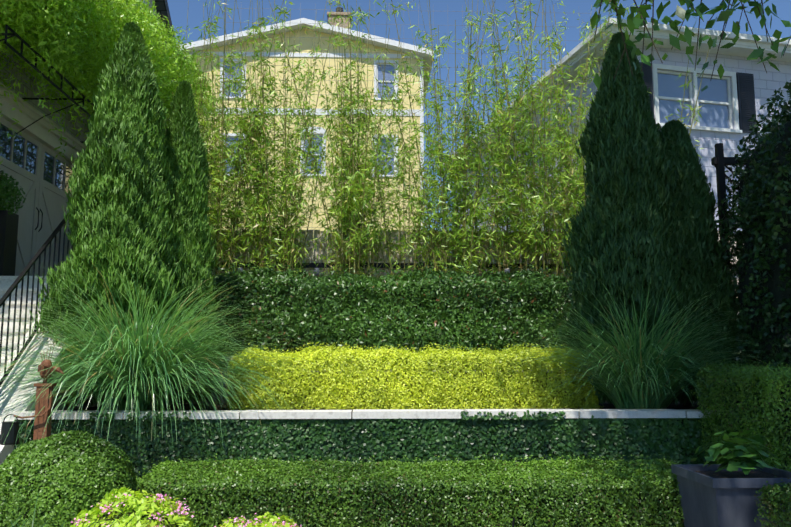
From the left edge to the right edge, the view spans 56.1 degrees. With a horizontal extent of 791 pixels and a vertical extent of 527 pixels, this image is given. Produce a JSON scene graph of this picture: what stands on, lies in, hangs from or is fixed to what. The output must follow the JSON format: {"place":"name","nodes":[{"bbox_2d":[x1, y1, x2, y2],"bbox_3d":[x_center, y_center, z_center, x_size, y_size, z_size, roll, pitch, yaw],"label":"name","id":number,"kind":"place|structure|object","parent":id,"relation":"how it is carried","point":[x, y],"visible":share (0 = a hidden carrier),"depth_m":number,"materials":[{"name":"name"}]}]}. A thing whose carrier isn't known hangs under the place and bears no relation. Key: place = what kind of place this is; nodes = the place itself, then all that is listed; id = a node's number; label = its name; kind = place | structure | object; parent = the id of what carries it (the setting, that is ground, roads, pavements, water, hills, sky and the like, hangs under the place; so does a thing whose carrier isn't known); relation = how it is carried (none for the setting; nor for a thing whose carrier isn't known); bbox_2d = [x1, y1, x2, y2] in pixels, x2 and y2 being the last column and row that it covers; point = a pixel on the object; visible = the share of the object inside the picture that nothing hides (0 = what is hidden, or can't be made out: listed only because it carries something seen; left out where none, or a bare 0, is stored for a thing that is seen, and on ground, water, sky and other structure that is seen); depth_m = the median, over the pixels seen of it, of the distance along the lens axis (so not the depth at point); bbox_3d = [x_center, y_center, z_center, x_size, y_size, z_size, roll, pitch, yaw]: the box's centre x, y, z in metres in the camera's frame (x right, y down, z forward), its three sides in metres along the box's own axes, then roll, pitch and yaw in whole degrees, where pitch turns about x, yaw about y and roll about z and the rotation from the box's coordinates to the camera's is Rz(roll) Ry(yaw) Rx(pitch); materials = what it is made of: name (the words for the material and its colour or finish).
{"place":"outdoors","nodes":[
{"label":"outdoors","id":0,"kind":"place"},
{"bbox_2d":[180,7,432,254],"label":"yellow house","id":1,"kind":"structure","parent":0,"point":[377,41],"depth_m":34.10,"materials":[{"name":"paint"}]},
{"bbox_2d":[226,255,450,293],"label":"hill","id":2,"kind":"structure","parent":0,"point":[305,261],"depth_m":28.04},
{"bbox_2d":[438,18,790,275],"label":"lilac house","id":3,"kind":"structure","parent":2,"relation":"on","point":[735,97],"depth_m":16.30,"materials":[{"name":"white paint"}]},
{"bbox_2d":[70,403,718,411],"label":"terrace soil","id":4,"kind":"structure","parent":0,"point":[678,406],"depth_m":10.12,"materials":[{"name":"brown soil"}]},
{"bbox_2d":[29,21,194,406],"bbox_3d":[-3.806,-0.697,10.072,1.969,5.466,1.954,0,-8,-2],"label":"thuja","id":5,"kind":"object","parent":4,"relation":"on","point":[118,184],"visible":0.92,"depth_m":9.70,"materials":[{"name":"green plant"}]},
{"bbox_2d":[0,242,322,449],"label":"grass","id":6,"kind":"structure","parent":4,"relation":"on","point":[143,371],"depth_m":8.43,"materials":[{"name":"green plant"}]},
{"bbox_2d":[164,80,225,405],"bbox_3d":[-3.111,-0.306,10.804,1.378,4.882,1.383,0,-8,-2],"label":"thuja","id":7,"kind":"object","parent":4,"relation":"on","point":[186,154],"visible":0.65,"depth_m":10.63,"materials":[{"name":"green plant"}]},
{"bbox_2d":[238,267,509,276],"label":"garden spotlights","id":8,"kind":"object","parent":4,"relation":"on","point":[317,274],"visible":0.12,"depth_m":13.74,"materials":[{"name":"black metal"}]},
{"bbox_2d":[68,0,708,298],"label":"bamboo culms","id":9,"kind":"object","parent":4,"relation":"on","point":[353,201],"visible":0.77,"depth_m":14.47,"materials":[{"name":"green plant"}]},
{"bbox_2d":[223,1,593,232],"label":"bamboo","id":10,"kind":"object","parent":9,"relation":"attached to","point":[462,11],"visible":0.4,"depth_m":15.49,"materials":[{"name":"green"}]},
{"bbox_2d":[211,259,576,355],"bbox_3d":[-0.200,0.759,12.288,6.857,1.683,1.429,0,-8,-2],"label":"hedge","id":11,"kind":"object","parent":4,"relation":"on","point":[393,311],"visible":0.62,"depth_m":11.92,"materials":[{"name":"green plant"}]},
{"bbox_2d":[222,342,602,409],"bbox_3d":[0.245,1.532,10.181,5.158,0.907,1.104,0,-8,-2],"label":"golden hedge","id":12,"kind":"object","parent":4,"relation":"on","point":[408,382],"visible":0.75,"depth_m":9.82,"materials":[{"name":"yellow plant"}]},
{"bbox_2d":[212,229,739,298],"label":"fence boards","id":13,"kind":"object","parent":4,"relation":"on","point":[311,254],"depth_m":15.02,"materials":[{"name":"brown wood"}]},
{"bbox_2d":[215,262,738,273],"bbox_3d":[0.853,0.584,14.872,14.000,1.180,0.050,0,-8,-2],"label":"soil bed","id":14,"kind":"object","parent":13,"relation":"attached to","point":[313,265],"visible":0.06,"depth_m":14.88,"materials":[{"name":"brown soil"}]},
{"bbox_2d":[555,32,698,405],"bbox_3d":[3.208,-0.643,10.351,1.921,5.432,1.872,0,-8,-2],"label":"thuja","id":15,"kind":"object","parent":4,"relation":"on","point":[623,224],"visible":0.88,"depth_m":9.92,"materials":[{"name":"green plant"}]},
{"bbox_2d":[514,275,774,408],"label":"grass","id":16,"kind":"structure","parent":4,"relation":"on","point":[640,376],"depth_m":8.82,"materials":[{"name":"green plant"}]},
{"bbox_2d":[658,119,742,407],"bbox_3d":[4.019,-0.003,10.401,1.720,4.177,1.620,0,-8,-2],"label":"thuja","id":17,"kind":"object","parent":4,"relation":"on","point":[701,266],"visible":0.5,"depth_m":9.98,"materials":[{"name":"green plant"}]},
{"bbox_2d":[711,143,746,382],"bbox_3d":[6.333,0.131,10.746,3.310,3.800,0.130,0,-8,-2],"label":"wooden post","id":18,"kind":"object","parent":4,"relation":"on","point":[720,162],"visible":0.1,"depth_m":10.84,"materials":[{"name":"grey"}]},
{"bbox_2d":[713,162,790,365],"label":"climbing ivy","id":19,"kind":"object","parent":4,"relation":"on","point":[757,292],"visible":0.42,"depth_m":9.29,"materials":[{"name":"green plant"}]},
{"bbox_2d":[723,87,790,268],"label":"climbing ivy","id":20,"kind":"object","parent":4,"relation":"on","point":[749,163],"visible":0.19,"depth_m":10.34,"materials":[{"name":"green plant"}]},
{"bbox_2d":[730,298,790,383],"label":"shrub","id":21,"kind":"object","parent":4,"relation":"on","point":[771,346],"visible":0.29,"depth_m":8.81,"materials":[{"name":"green plant"}]},
{"bbox_2d":[167,0,790,242],"label":"sky","id":22,"kind":"structure","parent":0,"point":[443,16],"materials":[{"name":"blue"}]},
{"bbox_2d":[594,0,790,80],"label":"shade tree","id":23,"kind":"object","parent":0,"point":[645,3],"visible":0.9,"depth_m":5.55,"materials":[{"name":"plant"}]},
{"bbox_2d":[588,0,790,90],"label":"tree leaves","id":24,"kind":"object","parent":23,"relation":"attached to","point":[635,22],"visible":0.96,"depth_m":5.49,"materials":[{"name":"green plant"}]},
{"bbox_2d":[739,80,790,290],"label":"climbing ivy","id":25,"kind":"object","parent":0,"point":[778,179],"visible":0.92,"depth_m":8.70,"materials":[{"name":"green plant"}]},
{"label":"patio paving","id":26,"kind":"structure","parent":0,"visible":0},
{"bbox_2d":[0,430,137,526],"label":"boxwood ball","id":27,"kind":"object","parent":26,"relation":"on","point":[68,476],"visible":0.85,"depth_m":5.46,"materials":[{"name":"green plant"}]},
{"bbox_2d":[70,487,194,526],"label":"spirea","id":28,"kind":"object","parent":26,"relation":"on","point":[105,515],"visible":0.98,"depth_m":4.59,"materials":[{"name":"green plant"}]},
{"bbox_2d":[214,512,301,526],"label":"spirea","id":29,"kind":"object","parent":26,"relation":"on","point":[263,520],"visible":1,"depth_m":4.66,"materials":[{"name":"green plant"}]},
{"bbox_2d":[136,453,685,526],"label":"boxwood hedge","id":30,"kind":"object","parent":26,"relation":"on","point":[588,492],"visible":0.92,"depth_m":6.44,"materials":[{"name":"green plant"}]},
{"bbox_2d":[671,464,790,526],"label":"lead planter","id":31,"kind":"object","parent":26,"relation":"on","point":[711,496],"visible":0.88,"depth_m":5.81,"materials":[{"name":"grey metal"}]},
{"bbox_2d":[690,428,780,474],"bbox_3d":[2.836,1.557,6.139,0.666,0.373,0.625,0,-8,-2],"label":"planter plant","id":32,"kind":"object","parent":31,"relation":"on","point":[746,463],"visible":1,"depth_m":6.10,"materials":[{"name":"green plant"}]},
{"bbox_2d":[691,359,790,471],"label":"hedge","id":33,"kind":"object","parent":26,"relation":"on","point":[761,404],"visible":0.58,"depth_m":7.28,"materials":[{"name":"green plant"}]},
{"bbox_2d":[754,476,790,526],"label":"hedge","id":34,"kind":"object","parent":26,"relation":"on","point":[770,500],"visible":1,"depth_m":5.37,"materials":[{"name":"green plant"}]},
{"label":"ground","id":35,"kind":"structure","parent":0,"visible":0},
{"bbox_2d":[0,276,98,464],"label":"stone stairs","id":36,"kind":"structure","parent":35,"relation":"on","point":[6,282],"depth_m":9.26,"materials":[{"name":"stone"}]},
{"bbox_2d":[0,210,18,275],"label":"planter","id":37,"kind":"object","parent":36,"relation":"on","point":[8,234],"visible":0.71,"depth_m":10.94,"materials":[{"name":"black"}]},
{"bbox_2d":[0,170,26,214],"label":"potted shrub","id":38,"kind":"object","parent":37,"relation":"on","point":[6,195],"visible":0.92,"depth_m":11.04,"materials":[{"name":"green plant"}]},
{"bbox_2d":[0,215,72,386],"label":"iron railing","id":39,"kind":"object","parent":36,"relation":"on","point":[19,278],"visible":0.56,"depth_m":9.22,"materials":[{"name":"black metal"}]},
{"bbox_2d":[0,0,177,275],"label":"carriage house","id":40,"kind":"structure","parent":35,"relation":"on","point":[34,168],"depth_m":12.88,"materials":[{"name":"grey wood"}]},
{"bbox_2d":[0,25,93,174],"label":"iron vine trellis","id":41,"kind":"object","parent":40,"relation":"attached to","point":[12,34],"visible":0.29,"depth_m":10.73,"materials":[{"name":"black metal"}]},
{"bbox_2d":[0,0,223,203],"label":"vine on trellis","id":42,"kind":"object","parent":40,"relation":"attached to","point":[78,34],"visible":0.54,"depth_m":11.20,"materials":[{"name":"green plant"}]},
{"bbox_2d":[10,351,740,476],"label":"retaining walls","id":43,"kind":"structure","parent":35,"relation":"on","point":[425,414],"depth_m":8.19,"materials":[{"name":"stone"}]},
{"bbox_2d":[12,410,720,482],"bbox_3d":[0.141,2.224,8.113,8.640,1.212,0.113,0,-8,-2],"label":"creeping fig","id":44,"kind":"object","parent":43,"relation":"attached to","point":[368,441],"visible":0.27,"depth_m":8.15,"materials":[{"name":"green plant"}]},
{"bbox_3d":[-1.899,1.768,2.803,2.600,0.680,1.200,0,-8,-2],"label":"sedge bed","id":45,"kind":"object","parent":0,"visible":0},
{"bbox_2d":[1,493,165,526],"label":"sedge","id":46,"kind":"object","parent":45,"relation":"on","point":[64,522],"visible":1,"depth_m":3.62,"materials":[{"name":"green plant"}]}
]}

